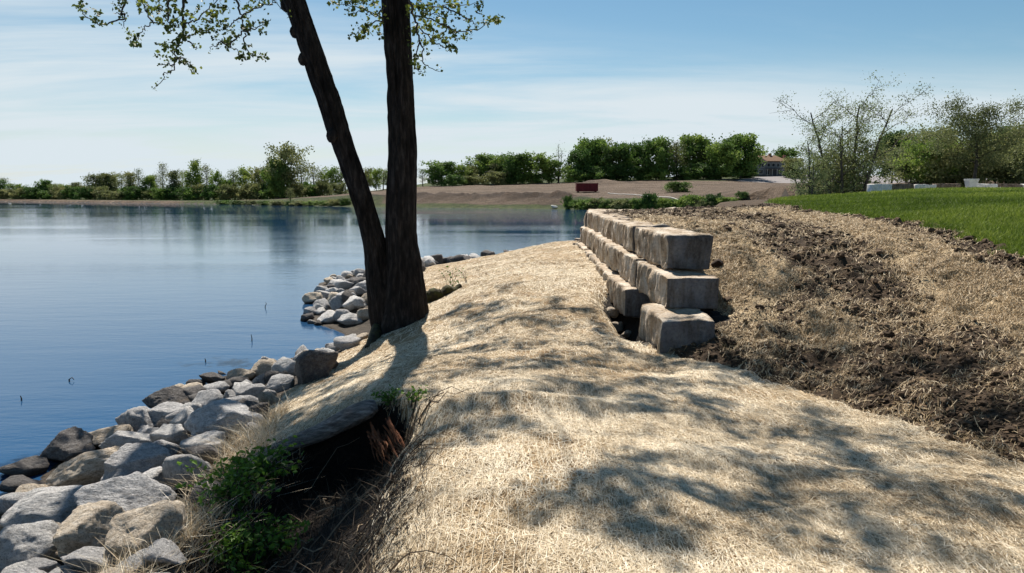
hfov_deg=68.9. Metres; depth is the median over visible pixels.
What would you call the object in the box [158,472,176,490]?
rock
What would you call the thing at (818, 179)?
lawn tree
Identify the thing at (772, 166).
house
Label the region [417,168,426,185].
lakeshore tree
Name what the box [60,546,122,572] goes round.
rock
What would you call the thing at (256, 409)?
rock
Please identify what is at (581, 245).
wall block
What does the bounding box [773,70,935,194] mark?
lawn tree
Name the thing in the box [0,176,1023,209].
ground
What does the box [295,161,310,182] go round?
lakeshore tree
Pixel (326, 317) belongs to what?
rock
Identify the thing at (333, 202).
shrub
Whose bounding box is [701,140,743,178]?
field tree
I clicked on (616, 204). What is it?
shrub
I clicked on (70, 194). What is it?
shrub
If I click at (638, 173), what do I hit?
shrub
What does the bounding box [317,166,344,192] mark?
lakeshore tree
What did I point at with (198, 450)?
rock
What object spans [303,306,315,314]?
rock
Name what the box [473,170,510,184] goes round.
shrub
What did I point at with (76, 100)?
sky
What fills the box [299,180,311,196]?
shrub
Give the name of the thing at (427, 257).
rock
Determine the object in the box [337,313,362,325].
rock
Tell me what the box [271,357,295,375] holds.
rock
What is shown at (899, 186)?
cut block
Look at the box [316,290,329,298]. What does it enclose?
rock
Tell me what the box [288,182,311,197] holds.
shrub
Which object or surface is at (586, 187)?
waste container
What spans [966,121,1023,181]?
lawn tree
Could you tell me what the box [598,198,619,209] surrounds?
shrub
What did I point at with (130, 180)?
lakeshore tree
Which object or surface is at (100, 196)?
shrub
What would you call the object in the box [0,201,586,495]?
water
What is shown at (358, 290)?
rock
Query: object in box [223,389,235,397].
rock
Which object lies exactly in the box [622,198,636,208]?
shrub
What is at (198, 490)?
rock
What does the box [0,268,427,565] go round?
shore
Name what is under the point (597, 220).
wall block
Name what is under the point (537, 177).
shrub
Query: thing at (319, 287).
rock
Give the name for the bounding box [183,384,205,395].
rock
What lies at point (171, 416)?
rock
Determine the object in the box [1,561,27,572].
rock
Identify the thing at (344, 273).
rock
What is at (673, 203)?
shrub
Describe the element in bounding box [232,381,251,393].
rock
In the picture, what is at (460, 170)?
field tree
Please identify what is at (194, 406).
rock
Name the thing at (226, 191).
shrub
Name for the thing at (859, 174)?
lawn tree
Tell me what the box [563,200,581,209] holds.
shrub
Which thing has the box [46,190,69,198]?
shrub
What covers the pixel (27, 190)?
shrub
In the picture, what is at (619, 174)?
shrub
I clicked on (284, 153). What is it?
lakeshore tree
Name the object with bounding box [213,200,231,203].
shrub
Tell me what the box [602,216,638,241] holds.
wall block
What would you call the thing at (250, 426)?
rock
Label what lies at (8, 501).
rock
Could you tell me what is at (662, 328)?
wall block
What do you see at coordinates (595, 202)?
shrub
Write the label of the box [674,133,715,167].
field tree
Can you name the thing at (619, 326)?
stone
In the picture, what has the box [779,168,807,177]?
shrub
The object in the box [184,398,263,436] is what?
rock
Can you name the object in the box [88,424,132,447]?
rock
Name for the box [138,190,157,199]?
shrub
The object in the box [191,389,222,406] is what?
rock
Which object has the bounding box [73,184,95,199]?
shrub
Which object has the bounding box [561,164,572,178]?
field tree
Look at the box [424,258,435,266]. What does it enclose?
rock
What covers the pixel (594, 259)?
wall block
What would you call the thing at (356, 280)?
rock
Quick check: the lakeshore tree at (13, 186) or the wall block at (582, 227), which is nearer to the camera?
the wall block at (582, 227)
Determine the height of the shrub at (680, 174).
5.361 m
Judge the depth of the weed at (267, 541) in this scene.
4.98 m
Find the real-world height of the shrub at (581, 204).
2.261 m
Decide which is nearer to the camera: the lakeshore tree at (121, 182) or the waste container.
the waste container
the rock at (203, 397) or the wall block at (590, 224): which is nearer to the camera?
the rock at (203, 397)
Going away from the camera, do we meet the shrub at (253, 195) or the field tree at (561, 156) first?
the shrub at (253, 195)
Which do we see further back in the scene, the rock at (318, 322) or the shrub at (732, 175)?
the shrub at (732, 175)
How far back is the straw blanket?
5.68 m
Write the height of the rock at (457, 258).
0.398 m
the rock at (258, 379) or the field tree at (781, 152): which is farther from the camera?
the field tree at (781, 152)
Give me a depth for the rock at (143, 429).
8.16 m
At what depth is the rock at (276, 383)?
9.23 m
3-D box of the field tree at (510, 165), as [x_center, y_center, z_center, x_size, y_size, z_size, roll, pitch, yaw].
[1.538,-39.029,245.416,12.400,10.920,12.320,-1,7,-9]
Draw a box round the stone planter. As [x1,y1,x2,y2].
[964,179,979,187]
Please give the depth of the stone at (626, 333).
11.43 m
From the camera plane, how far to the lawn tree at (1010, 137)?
81.82 m
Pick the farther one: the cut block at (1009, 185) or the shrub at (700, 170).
the shrub at (700, 170)
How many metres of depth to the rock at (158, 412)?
8.75 m
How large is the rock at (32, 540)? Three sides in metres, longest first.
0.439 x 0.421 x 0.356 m
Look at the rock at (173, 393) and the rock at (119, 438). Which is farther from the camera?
the rock at (173, 393)
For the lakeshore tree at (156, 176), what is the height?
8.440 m
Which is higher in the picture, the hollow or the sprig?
the sprig
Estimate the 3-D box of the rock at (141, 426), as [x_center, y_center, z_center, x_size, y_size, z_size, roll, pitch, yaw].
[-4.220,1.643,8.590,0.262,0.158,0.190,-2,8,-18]
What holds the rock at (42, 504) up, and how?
on the shore
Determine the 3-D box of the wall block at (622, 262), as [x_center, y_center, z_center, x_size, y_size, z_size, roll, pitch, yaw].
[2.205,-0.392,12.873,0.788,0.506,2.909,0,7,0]
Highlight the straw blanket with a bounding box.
[155,241,1023,572]
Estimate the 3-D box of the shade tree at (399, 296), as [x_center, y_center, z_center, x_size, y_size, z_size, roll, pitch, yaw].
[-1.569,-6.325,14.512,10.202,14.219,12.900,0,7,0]
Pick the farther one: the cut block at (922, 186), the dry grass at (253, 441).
the cut block at (922, 186)
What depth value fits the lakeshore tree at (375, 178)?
239.38 m
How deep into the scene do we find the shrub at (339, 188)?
219.30 m
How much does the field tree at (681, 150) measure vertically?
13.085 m
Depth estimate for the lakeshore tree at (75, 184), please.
246.25 m
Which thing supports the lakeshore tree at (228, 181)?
on the ground at (545, 195)
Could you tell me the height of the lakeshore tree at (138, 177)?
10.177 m
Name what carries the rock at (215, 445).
on the shore
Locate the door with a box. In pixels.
[772,170,777,175]
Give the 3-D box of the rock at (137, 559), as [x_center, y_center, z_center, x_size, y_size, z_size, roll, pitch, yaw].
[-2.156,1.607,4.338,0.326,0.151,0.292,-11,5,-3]
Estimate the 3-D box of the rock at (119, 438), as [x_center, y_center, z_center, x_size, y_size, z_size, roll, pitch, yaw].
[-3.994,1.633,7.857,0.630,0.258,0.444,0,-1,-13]
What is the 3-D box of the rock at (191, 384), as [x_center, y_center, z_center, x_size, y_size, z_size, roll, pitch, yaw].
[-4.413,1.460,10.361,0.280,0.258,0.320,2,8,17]
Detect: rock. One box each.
[0,455,49,476]
[0,475,44,492]
[0,485,84,527]
[0,492,26,513]
[0,520,58,571]
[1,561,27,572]
[5,567,46,572]
[15,483,47,491]
[19,557,60,572]
[39,426,95,460]
[45,446,119,486]
[48,549,59,560]
[49,565,82,572]
[52,500,125,558]
[54,516,64,522]
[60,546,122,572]
[74,471,176,510]
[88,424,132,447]
[98,431,152,448]
[100,468,130,480]
[100,567,142,572]
[104,442,171,473]
[104,500,188,558]
[115,406,155,430]
[115,548,168,571]
[134,424,152,431]
[137,425,149,433]
[142,385,191,407]
[142,538,186,564]
[143,466,161,480]
[146,427,158,433]
[147,401,183,422]
[149,424,188,444]
[153,418,171,427]
[153,440,179,454]
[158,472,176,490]
[162,454,211,486]
[163,564,181,572]
[165,406,186,419]
[169,405,193,427]
[179,430,225,452]
[181,402,201,410]
[182,382,202,387]
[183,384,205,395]
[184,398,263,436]
[185,444,221,464]
[186,379,205,385]
[187,480,226,511]
[188,393,196,400]
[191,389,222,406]
[199,372,224,383]
[203,381,229,393]
[203,440,226,453]
[222,379,233,393]
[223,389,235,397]
[225,368,255,379]
[227,395,258,402]
[229,377,249,389]
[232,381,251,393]
[236,383,268,397]
[238,398,257,406]
[243,422,260,432]
[248,402,268,419]
[250,359,274,376]
[252,373,264,383]
[258,392,283,405]
[263,389,276,395]
[264,370,278,383]
[266,374,294,392]
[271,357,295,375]
[294,350,337,384]
[295,345,306,354]
[300,312,314,320]
[302,292,322,303]
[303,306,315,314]
[307,319,315,323]
[313,298,330,310]
[313,303,325,309]
[314,285,327,291]
[314,320,325,324]
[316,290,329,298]
[316,307,325,314]
[317,310,334,323]
[317,348,333,351]
[324,277,332,283]
[325,287,336,292]
[327,292,337,301]
[327,343,338,351]
[328,296,343,309]
[330,279,342,285]
[333,309,349,321]
[333,336,360,349]
[335,280,353,289]
[336,291,355,299]
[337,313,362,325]
[341,271,352,278]
[341,290,354,302]
[343,295,363,310]
[348,276,364,287]
[349,286,366,295]
[349,297,366,307]
[353,268,364,276]
[355,282,366,292]
[357,308,368,319]
[357,333,367,340]
[361,293,367,303]
[423,256,434,261]
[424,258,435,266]
[431,254,442,263]
[450,254,463,261]
[480,250,490,256]
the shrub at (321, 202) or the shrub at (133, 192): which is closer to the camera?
the shrub at (321, 202)
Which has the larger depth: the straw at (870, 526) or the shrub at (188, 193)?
the shrub at (188, 193)
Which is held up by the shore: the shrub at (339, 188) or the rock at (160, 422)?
the rock at (160, 422)
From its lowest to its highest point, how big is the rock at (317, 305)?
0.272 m
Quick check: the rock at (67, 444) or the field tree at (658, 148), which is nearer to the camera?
the rock at (67, 444)
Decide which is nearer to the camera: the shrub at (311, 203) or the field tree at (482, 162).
the shrub at (311, 203)
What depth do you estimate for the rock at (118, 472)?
6.41 m
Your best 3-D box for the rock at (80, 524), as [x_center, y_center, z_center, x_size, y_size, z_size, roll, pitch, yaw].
[-2.867,1.660,5.029,0.432,0.339,0.468,4,8,28]
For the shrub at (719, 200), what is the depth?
112.03 m
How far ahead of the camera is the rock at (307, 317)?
16.35 m
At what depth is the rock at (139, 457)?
6.56 m
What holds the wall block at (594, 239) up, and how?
on the wall block at (588, 253)
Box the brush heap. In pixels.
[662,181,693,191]
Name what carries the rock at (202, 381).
on the shore
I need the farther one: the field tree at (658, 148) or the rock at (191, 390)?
the field tree at (658, 148)
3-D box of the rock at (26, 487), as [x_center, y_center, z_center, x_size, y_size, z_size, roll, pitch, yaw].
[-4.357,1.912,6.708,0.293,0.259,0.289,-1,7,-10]
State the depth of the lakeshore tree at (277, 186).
199.63 m
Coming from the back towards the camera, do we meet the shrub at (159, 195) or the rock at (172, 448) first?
the shrub at (159, 195)
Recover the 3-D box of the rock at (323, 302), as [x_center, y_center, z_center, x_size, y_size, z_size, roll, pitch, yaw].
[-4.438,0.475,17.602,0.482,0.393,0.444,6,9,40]
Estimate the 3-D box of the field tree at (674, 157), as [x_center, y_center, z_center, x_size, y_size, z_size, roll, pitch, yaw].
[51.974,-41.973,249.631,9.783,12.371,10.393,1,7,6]
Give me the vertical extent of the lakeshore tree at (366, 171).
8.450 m
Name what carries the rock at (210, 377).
on the shore
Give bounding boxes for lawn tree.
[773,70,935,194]
[785,130,835,195]
[795,131,895,194]
[803,153,841,194]
[864,129,917,182]
[873,135,918,182]
[886,123,962,178]
[886,147,935,182]
[887,136,984,183]
[908,86,1023,178]
[912,144,994,187]
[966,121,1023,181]
[969,137,1023,183]
[982,121,1023,180]
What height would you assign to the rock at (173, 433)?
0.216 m
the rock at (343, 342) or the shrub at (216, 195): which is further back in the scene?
the shrub at (216, 195)
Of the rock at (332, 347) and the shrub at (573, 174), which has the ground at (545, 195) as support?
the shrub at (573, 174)
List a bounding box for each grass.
[17,389,322,572]
[184,418,458,572]
[766,186,1023,256]
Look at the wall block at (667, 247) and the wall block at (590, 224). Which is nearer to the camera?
the wall block at (667, 247)
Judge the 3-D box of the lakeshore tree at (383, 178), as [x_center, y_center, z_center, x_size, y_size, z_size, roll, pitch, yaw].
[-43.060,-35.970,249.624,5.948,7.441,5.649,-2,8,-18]
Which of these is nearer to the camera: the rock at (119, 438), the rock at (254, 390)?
the rock at (119, 438)
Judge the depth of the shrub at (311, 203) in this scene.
158.92 m
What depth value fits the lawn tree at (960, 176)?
76.17 m
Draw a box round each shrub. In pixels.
[0,188,10,198]
[4,189,22,198]
[8,188,27,198]
[18,186,46,198]
[28,190,54,199]
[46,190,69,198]
[51,185,70,199]
[60,185,84,199]
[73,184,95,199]
[83,185,108,199]
[92,189,118,199]
[102,190,125,199]
[117,186,142,199]
[123,185,150,199]
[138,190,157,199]
[149,187,169,199]
[155,184,181,199]
[174,185,200,199]
[188,183,207,199]
[200,183,220,200]
[210,186,221,199]
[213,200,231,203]
[214,182,243,200]
[229,200,244,204]
[232,188,250,199]
[239,181,263,199]
[242,199,258,204]
[253,183,272,198]
[257,200,271,204]
[258,187,285,198]
[267,200,285,205]
[283,200,295,205]
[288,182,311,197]
[290,200,304,205]
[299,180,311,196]
[302,200,318,205]
[303,183,329,196]
[312,179,333,195]
[313,200,329,204]
[326,182,347,194]
[326,199,339,204]
[337,197,351,204]
[440,172,468,185]
[461,174,481,185]
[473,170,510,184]
[497,169,526,183]
[520,173,545,183]
[559,195,572,208]
[562,169,590,182]
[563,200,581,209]
[572,198,596,209]
[582,164,612,181]
[584,197,604,209]
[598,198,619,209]
[602,163,630,180]
[604,198,628,209]
[622,164,650,180]
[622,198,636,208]
[630,197,648,209]
[638,191,658,208]
[646,165,675,179]
[653,197,676,208]
[664,198,681,207]
[666,165,696,179]
[671,194,705,207]
[682,162,726,179]
[691,198,714,206]
[702,193,725,205]
[705,170,741,178]
[714,196,740,203]
[724,198,741,201]
[734,168,759,177]
[734,191,748,197]
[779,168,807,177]
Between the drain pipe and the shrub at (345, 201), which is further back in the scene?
the shrub at (345, 201)
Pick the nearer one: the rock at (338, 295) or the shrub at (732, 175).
the rock at (338, 295)
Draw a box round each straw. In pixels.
[146,240,1023,572]
[609,205,1023,459]
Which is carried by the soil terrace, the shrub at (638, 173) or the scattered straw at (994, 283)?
the scattered straw at (994, 283)
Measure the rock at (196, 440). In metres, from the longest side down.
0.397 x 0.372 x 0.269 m
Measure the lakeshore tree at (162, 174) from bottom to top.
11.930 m
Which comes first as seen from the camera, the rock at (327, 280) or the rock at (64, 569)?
the rock at (64, 569)
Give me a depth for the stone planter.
47.51 m
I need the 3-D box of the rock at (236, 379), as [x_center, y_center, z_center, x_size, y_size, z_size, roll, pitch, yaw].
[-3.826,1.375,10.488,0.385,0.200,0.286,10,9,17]
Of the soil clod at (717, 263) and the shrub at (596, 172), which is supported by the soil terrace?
the soil clod at (717, 263)
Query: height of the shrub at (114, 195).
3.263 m
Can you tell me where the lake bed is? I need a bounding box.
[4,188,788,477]
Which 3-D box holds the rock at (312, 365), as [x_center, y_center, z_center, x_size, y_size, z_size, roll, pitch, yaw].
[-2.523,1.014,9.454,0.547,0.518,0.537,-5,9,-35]
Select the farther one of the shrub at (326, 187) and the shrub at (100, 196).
the shrub at (100, 196)
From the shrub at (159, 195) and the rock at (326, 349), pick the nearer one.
the rock at (326, 349)
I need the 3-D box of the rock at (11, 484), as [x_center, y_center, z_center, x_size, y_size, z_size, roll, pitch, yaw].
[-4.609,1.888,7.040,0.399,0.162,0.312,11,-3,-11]
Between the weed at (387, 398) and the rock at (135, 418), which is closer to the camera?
the weed at (387, 398)
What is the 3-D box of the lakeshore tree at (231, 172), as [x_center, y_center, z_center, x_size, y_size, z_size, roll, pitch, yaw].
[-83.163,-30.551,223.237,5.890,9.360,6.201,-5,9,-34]
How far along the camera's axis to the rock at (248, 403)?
8.13 m
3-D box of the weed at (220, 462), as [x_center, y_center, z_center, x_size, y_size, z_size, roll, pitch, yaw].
[-2.294,1.470,5.929,0.212,0.187,0.236,3,8,20]
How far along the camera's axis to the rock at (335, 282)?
21.69 m
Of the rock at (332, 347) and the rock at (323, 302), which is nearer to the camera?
the rock at (332, 347)
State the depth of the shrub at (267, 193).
204.74 m
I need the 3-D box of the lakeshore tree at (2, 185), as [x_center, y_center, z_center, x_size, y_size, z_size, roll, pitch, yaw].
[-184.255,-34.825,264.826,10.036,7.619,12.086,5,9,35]
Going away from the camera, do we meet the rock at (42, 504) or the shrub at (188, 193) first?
the rock at (42, 504)
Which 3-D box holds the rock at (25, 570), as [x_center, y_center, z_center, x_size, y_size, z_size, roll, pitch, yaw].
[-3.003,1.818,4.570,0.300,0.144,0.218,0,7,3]
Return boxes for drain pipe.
[609,193,675,198]
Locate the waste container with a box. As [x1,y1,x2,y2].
[575,183,597,191]
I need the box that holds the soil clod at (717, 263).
[711,259,723,267]
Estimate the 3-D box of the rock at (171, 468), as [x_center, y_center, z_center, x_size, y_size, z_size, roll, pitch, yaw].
[-2.674,1.508,6.128,0.348,0.344,0.378,-6,10,-41]
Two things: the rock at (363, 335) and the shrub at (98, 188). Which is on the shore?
the rock at (363, 335)
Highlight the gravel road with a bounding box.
[737,175,986,182]
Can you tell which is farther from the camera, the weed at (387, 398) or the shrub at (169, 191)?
the shrub at (169, 191)
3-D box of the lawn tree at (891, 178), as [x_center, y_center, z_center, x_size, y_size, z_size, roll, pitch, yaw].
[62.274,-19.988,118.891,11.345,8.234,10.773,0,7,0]
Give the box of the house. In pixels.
[754,153,787,175]
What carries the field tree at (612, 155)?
on the ground at (545, 195)
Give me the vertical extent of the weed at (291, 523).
0.254 m
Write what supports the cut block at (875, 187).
on the gravel path
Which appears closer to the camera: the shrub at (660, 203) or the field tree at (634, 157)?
the shrub at (660, 203)
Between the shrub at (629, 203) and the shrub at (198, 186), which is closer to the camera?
the shrub at (629, 203)
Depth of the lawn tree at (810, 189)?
52.39 m
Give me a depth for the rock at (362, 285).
18.19 m
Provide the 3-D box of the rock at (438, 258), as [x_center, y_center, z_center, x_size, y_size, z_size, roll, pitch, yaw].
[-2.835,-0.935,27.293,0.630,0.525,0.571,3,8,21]
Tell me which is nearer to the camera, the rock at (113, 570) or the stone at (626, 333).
the rock at (113, 570)
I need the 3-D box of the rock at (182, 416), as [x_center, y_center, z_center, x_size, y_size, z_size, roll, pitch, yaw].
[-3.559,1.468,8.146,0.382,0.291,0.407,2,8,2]
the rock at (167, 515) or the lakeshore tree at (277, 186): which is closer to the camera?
the rock at (167, 515)
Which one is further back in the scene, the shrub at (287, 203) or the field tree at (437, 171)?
the field tree at (437, 171)
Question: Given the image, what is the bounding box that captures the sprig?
[441,266,460,286]
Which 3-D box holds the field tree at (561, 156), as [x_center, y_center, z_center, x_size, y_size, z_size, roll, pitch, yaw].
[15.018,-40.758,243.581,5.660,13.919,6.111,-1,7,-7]
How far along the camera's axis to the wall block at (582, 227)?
21.71 m
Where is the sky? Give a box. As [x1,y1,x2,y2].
[0,0,1023,190]
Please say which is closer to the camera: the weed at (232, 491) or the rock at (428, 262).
the weed at (232, 491)
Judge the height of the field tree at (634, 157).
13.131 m
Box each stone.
[607,307,618,317]
[612,322,623,331]
[621,330,630,337]
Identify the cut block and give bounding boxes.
[867,184,891,191]
[890,183,913,190]
[914,184,936,187]
[932,184,960,187]
[977,183,997,186]
[998,183,1022,187]
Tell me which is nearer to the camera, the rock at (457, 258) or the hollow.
the hollow
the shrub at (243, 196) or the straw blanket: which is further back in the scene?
the shrub at (243, 196)
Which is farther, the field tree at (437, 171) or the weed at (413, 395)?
the field tree at (437, 171)
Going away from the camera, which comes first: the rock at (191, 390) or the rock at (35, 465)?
the rock at (35, 465)
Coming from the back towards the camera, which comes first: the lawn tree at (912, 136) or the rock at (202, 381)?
the lawn tree at (912, 136)
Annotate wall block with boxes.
[575,242,590,249]
[580,226,589,241]
[582,228,594,247]
[584,209,607,226]
[585,250,594,256]
[587,212,601,228]
[588,254,605,264]
[590,231,602,257]
[593,213,628,234]
[596,263,618,280]
[598,237,614,266]
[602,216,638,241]
[606,274,651,317]
[608,244,647,286]
[613,221,669,251]
[634,226,712,269]
[636,260,718,308]
[639,303,714,353]
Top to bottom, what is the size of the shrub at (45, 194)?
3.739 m
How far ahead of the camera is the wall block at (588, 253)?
17.87 m
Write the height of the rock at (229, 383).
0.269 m
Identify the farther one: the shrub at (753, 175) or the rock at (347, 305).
the shrub at (753, 175)
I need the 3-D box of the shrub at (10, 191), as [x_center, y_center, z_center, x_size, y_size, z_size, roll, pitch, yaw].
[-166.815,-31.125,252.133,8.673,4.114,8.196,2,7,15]
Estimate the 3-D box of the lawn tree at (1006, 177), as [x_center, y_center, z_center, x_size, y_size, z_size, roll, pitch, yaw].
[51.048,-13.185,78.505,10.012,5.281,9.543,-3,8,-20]
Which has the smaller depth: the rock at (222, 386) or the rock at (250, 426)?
the rock at (250, 426)
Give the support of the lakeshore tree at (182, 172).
on the ground at (545, 195)
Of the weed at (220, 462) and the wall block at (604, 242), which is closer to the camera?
the weed at (220, 462)
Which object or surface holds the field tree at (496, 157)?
on the ground at (545, 195)
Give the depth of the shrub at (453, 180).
240.36 m
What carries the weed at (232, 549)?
on the hollow
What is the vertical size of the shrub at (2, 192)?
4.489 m
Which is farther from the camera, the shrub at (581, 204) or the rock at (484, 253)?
the shrub at (581, 204)
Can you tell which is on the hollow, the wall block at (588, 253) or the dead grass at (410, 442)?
the dead grass at (410, 442)
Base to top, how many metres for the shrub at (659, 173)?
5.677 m
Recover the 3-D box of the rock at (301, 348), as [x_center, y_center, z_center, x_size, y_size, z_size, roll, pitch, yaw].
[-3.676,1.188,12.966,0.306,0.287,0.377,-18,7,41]
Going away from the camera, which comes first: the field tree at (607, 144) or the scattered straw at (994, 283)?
the scattered straw at (994, 283)
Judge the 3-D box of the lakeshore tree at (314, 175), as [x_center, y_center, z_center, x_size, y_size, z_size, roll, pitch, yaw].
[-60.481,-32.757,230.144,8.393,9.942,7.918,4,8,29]
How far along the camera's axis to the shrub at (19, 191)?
248.53 m
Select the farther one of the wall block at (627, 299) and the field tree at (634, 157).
the field tree at (634, 157)
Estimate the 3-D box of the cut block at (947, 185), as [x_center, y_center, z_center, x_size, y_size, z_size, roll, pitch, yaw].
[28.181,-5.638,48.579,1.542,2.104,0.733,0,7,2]
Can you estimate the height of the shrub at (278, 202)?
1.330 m
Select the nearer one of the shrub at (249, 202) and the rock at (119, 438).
the rock at (119, 438)
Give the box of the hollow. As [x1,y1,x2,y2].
[158,294,729,572]
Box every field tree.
[420,159,464,185]
[449,163,473,185]
[461,152,500,183]
[466,165,480,182]
[484,163,505,175]
[489,154,504,182]
[498,151,534,183]
[518,151,560,180]
[539,157,566,182]
[553,142,566,182]
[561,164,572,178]
[564,148,595,178]
[568,133,610,180]
[596,136,614,165]
[598,145,628,179]
[605,138,639,179]
[629,142,651,177]
[634,135,674,179]
[663,143,682,168]
[665,139,687,179]
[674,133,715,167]
[692,149,718,177]
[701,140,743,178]
[718,131,770,178]
[771,144,801,165]
[780,157,806,175]
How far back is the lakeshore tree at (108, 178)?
248.60 m
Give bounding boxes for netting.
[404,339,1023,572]
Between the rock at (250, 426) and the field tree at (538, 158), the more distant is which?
the field tree at (538, 158)
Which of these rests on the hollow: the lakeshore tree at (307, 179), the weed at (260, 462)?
the weed at (260, 462)
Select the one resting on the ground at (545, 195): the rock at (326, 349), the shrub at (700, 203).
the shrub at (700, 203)
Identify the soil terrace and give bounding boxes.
[575,199,1023,462]
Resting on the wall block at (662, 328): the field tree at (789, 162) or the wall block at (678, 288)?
the wall block at (678, 288)
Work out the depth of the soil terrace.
8.34 m
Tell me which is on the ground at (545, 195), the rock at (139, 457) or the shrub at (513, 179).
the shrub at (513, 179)
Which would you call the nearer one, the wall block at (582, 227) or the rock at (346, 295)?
the rock at (346, 295)
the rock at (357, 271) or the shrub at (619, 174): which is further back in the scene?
the shrub at (619, 174)
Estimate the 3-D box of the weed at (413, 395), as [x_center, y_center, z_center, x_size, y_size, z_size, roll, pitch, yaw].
[-0.837,0.932,6.365,0.280,0.217,0.218,-3,8,-20]
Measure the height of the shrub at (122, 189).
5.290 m
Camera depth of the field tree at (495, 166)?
249.72 m
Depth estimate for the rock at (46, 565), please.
4.70 m
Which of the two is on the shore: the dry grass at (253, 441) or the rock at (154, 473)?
the rock at (154, 473)
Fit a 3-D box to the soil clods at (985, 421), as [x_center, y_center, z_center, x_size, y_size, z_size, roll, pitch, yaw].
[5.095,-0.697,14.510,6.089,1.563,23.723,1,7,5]
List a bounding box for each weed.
[175,444,297,513]
[177,435,304,491]
[199,504,309,572]
[203,510,312,564]
[211,458,230,479]
[263,509,306,538]
[371,384,403,407]
[397,385,429,409]
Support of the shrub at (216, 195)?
on the ground at (545, 195)
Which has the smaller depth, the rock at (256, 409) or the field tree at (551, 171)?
the rock at (256, 409)
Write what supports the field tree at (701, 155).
on the ground at (545, 195)
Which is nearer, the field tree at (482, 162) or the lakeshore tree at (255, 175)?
the lakeshore tree at (255, 175)
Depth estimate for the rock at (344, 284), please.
20.63 m
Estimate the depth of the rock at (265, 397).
8.39 m
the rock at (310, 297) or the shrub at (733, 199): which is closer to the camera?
the rock at (310, 297)
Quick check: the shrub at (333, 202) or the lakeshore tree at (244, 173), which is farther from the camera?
the lakeshore tree at (244, 173)
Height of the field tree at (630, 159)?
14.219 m
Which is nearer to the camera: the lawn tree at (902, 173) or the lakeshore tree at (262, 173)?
the lawn tree at (902, 173)
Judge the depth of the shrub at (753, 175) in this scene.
259.13 m
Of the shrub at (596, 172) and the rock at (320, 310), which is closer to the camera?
the rock at (320, 310)
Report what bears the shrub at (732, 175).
on the ground at (545, 195)
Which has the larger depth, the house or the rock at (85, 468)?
the house
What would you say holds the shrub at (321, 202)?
on the ground at (545, 195)
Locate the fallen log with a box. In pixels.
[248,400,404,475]
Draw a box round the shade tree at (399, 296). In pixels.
[71,0,504,347]
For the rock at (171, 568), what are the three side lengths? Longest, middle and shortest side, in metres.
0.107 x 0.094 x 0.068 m
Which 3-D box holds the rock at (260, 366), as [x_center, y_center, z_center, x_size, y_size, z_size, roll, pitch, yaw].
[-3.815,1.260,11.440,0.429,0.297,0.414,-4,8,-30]
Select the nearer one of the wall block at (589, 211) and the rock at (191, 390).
the rock at (191, 390)
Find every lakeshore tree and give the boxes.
[0,180,6,189]
[4,182,30,189]
[31,179,57,198]
[46,183,62,190]
[69,181,83,188]
[80,172,108,187]
[96,171,122,191]
[106,173,124,191]
[121,171,137,187]
[132,168,141,186]
[140,174,158,191]
[150,174,161,199]
[154,162,168,187]
[163,170,183,188]
[172,169,186,186]
[180,171,193,187]
[187,159,203,187]
[199,163,213,183]
[207,168,227,185]
[217,179,234,185]
[225,170,242,186]
[227,164,257,189]
[248,166,266,184]
[258,164,272,198]
[260,141,314,197]
[263,158,293,198]
[285,188,295,200]
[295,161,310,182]
[304,165,328,184]
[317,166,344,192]
[331,166,345,193]
[363,167,373,187]
[367,168,383,190]
[378,168,386,189]
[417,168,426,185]
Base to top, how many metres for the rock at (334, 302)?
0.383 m
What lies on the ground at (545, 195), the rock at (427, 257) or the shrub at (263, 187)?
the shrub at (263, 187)
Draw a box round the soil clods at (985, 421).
[606,203,1023,460]
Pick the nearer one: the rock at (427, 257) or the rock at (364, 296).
the rock at (364, 296)
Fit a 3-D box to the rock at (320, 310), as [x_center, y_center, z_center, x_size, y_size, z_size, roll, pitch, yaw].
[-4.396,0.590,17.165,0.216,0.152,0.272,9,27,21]
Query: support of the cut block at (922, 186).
on the gravel path
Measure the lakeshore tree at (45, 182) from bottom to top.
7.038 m
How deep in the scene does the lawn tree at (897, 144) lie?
126.81 m
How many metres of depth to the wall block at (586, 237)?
20.22 m
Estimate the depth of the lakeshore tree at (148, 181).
230.80 m
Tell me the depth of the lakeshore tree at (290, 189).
164.66 m
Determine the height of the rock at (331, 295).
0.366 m
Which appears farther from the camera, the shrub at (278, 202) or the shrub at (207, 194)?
the shrub at (207, 194)
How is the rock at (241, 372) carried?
on the shore
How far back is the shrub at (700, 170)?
240.71 m
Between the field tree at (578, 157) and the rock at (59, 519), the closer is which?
the rock at (59, 519)
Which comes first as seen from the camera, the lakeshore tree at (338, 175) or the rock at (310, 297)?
the rock at (310, 297)
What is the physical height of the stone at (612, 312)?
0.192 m
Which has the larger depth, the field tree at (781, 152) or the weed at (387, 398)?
the field tree at (781, 152)
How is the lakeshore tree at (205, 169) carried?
on the ground at (545, 195)
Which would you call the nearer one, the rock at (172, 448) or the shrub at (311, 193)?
the rock at (172, 448)
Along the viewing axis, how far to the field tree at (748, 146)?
248.43 m
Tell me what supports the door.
in the house

